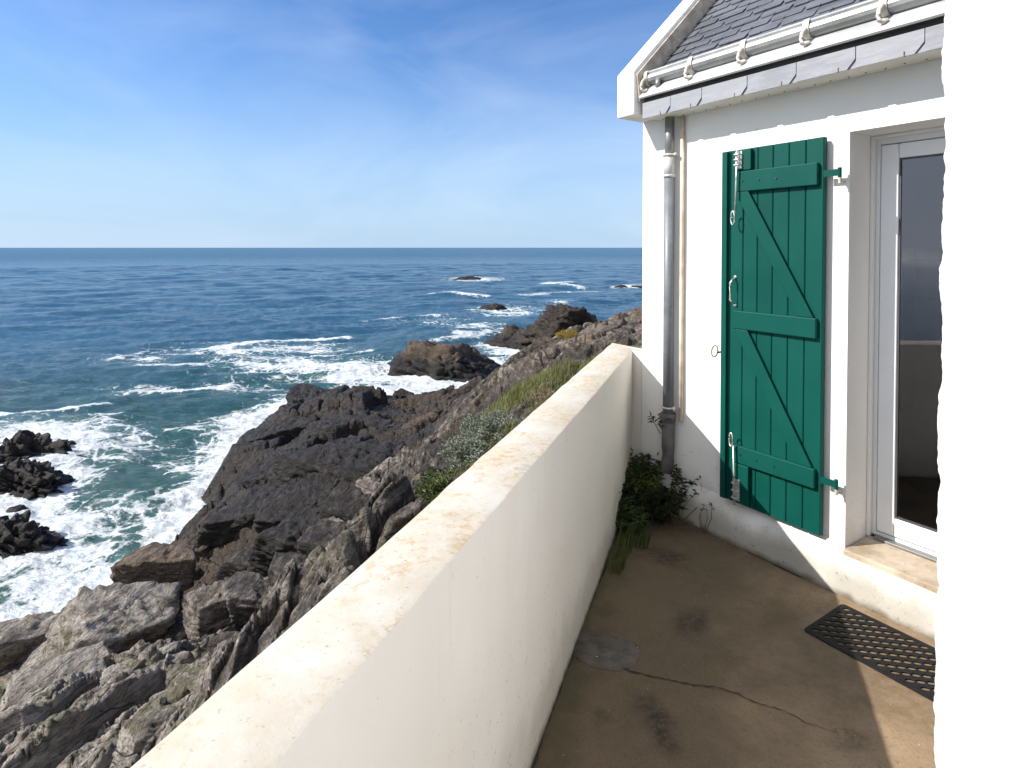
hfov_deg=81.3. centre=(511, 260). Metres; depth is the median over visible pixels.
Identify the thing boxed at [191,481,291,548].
boulder
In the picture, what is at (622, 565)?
grass tuft
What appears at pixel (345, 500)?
boulder
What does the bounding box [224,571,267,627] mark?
boulder
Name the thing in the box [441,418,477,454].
dry shrub
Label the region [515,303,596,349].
sea stack
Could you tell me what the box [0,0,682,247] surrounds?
sky
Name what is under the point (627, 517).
weed
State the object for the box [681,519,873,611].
wall foot dirt
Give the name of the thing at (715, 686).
floor crack
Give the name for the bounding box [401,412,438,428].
boulder
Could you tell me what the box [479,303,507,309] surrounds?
sea rock
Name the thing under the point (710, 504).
twig
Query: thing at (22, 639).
boulder
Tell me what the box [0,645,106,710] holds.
boulder
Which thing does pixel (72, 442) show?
sea rock
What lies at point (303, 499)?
boulder
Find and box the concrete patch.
[574,631,640,670]
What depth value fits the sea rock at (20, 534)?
22.25 m
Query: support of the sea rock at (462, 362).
in the sea
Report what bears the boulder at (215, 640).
on the rocky shore
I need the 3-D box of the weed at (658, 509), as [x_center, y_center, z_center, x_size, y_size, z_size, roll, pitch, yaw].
[0.906,1.548,3.835,0.405,0.287,0.448,-1,2,-43]
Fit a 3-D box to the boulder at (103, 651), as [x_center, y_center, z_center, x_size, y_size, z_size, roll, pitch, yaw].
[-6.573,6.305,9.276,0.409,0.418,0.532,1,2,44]
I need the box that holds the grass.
[427,354,597,502]
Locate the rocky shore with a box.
[0,306,641,767]
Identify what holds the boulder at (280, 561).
on the rocky shore
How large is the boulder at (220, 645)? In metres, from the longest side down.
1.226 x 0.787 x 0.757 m
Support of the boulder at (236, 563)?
on the rocky shore
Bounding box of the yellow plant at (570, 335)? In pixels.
[555,329,581,339]
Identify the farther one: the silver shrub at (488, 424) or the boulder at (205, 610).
the boulder at (205, 610)
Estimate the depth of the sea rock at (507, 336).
69.20 m
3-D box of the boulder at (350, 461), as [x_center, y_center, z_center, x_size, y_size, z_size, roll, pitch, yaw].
[-5.783,7.210,20.161,4.692,1.598,2.761,3,8,14]
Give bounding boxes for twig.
[699,502,713,534]
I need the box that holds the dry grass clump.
[528,386,553,407]
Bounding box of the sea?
[0,248,642,621]
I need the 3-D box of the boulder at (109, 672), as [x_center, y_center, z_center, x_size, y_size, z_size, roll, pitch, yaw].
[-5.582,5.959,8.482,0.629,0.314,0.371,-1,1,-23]
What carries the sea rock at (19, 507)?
in the sea
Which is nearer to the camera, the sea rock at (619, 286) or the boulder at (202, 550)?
the boulder at (202, 550)
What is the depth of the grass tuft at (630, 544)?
3.44 m
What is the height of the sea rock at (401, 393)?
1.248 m
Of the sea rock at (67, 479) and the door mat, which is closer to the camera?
the door mat
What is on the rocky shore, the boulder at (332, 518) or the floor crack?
the boulder at (332, 518)
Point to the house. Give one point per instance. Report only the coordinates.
(794, 168)
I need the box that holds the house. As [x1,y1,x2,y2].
[617,0,945,640]
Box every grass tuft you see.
[606,542,631,574]
[616,522,636,556]
[633,523,657,550]
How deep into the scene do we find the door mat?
2.60 m
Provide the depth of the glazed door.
3.09 m
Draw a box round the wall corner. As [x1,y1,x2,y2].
[933,0,1023,767]
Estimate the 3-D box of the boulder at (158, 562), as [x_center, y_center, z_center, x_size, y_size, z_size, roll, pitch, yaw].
[-8.648,7.609,14.666,1.845,1.069,1.086,0,1,-14]
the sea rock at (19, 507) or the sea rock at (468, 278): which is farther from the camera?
the sea rock at (468, 278)
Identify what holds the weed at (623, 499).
on the terrace floor
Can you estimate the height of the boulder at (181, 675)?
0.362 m
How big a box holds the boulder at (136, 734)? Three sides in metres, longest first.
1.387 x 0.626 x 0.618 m
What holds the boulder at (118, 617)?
on the rocky shore
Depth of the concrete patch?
2.57 m
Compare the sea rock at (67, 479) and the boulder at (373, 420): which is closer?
the boulder at (373, 420)
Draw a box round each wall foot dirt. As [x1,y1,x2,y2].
[531,528,619,767]
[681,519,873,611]
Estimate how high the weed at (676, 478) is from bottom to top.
0.339 m
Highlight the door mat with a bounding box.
[805,604,935,701]
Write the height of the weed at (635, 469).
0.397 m
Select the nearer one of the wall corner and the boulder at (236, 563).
the wall corner
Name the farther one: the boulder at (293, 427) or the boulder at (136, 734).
the boulder at (293, 427)
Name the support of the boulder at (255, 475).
on the rocky shore
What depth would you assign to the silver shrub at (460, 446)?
7.29 m
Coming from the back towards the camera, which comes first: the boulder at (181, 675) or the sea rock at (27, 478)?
the sea rock at (27, 478)
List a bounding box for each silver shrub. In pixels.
[435,432,492,471]
[455,408,522,448]
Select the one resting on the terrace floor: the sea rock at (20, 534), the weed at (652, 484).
the weed at (652, 484)
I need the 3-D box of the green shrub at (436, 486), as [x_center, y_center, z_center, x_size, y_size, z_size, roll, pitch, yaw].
[-0.840,2.598,6.765,0.681,0.414,0.823,-1,1,-28]
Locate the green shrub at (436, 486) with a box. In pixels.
[413,466,455,504]
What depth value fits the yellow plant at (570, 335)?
18.31 m
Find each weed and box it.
[615,495,651,539]
[618,474,653,519]
[622,469,690,525]
[623,468,665,506]
[625,448,663,487]
[668,464,700,525]
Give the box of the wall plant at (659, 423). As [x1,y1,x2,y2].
[647,411,671,433]
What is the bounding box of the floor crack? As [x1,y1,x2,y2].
[576,657,837,732]
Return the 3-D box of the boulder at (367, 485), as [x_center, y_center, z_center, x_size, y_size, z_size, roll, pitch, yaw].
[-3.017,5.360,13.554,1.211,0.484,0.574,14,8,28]
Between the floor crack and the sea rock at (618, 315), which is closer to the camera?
the floor crack
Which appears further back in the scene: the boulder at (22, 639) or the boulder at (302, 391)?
the boulder at (302, 391)
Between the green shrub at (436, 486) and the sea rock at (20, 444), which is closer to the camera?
the green shrub at (436, 486)
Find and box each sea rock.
[0,430,83,463]
[0,457,63,499]
[0,510,68,558]
[6,504,27,512]
[54,438,76,447]
[56,474,74,485]
[387,340,501,382]
[392,388,414,398]
[454,276,480,279]
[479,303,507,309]
[483,324,524,349]
[607,312,627,320]
[613,285,627,287]
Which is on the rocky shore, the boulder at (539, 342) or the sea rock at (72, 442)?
the boulder at (539, 342)
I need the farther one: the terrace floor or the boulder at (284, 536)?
the boulder at (284, 536)
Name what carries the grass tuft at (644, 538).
on the terrace floor
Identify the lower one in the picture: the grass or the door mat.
the door mat
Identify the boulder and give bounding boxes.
[0,611,59,675]
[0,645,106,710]
[17,581,181,672]
[92,641,111,667]
[98,658,146,686]
[109,694,194,767]
[110,541,195,590]
[166,662,203,694]
[170,538,209,561]
[182,580,230,639]
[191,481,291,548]
[198,638,232,691]
[207,631,238,660]
[209,544,254,584]
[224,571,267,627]
[236,414,317,443]
[236,461,273,488]
[247,517,311,576]
[253,478,337,533]
[265,551,307,592]
[268,438,397,483]
[286,383,332,402]
[296,519,346,556]
[319,479,371,520]
[322,516,346,521]
[334,413,400,427]
[355,477,379,495]
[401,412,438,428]
[526,335,559,354]
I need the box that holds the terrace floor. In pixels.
[534,514,935,767]
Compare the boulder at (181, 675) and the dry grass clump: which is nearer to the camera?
the boulder at (181, 675)
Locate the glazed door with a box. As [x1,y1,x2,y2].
[871,130,945,562]
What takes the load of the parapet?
on the terrace floor
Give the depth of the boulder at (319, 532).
10.53 m
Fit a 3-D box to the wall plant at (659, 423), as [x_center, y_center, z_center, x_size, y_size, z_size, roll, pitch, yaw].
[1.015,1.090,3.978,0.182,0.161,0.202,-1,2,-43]
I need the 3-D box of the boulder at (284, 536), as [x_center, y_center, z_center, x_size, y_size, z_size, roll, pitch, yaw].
[-4.660,6.369,13.001,2.038,1.285,1.114,6,9,6]
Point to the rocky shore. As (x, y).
(72, 720)
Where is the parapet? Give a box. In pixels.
[131,343,641,767]
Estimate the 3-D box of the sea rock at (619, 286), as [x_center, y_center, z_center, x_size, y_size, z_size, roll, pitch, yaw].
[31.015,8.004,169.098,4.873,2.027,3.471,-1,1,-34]
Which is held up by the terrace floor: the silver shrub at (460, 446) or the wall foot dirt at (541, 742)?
the wall foot dirt at (541, 742)
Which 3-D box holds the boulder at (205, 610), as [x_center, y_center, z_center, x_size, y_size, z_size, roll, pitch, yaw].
[-5.410,6.444,10.901,1.044,0.918,0.775,-1,1,-34]

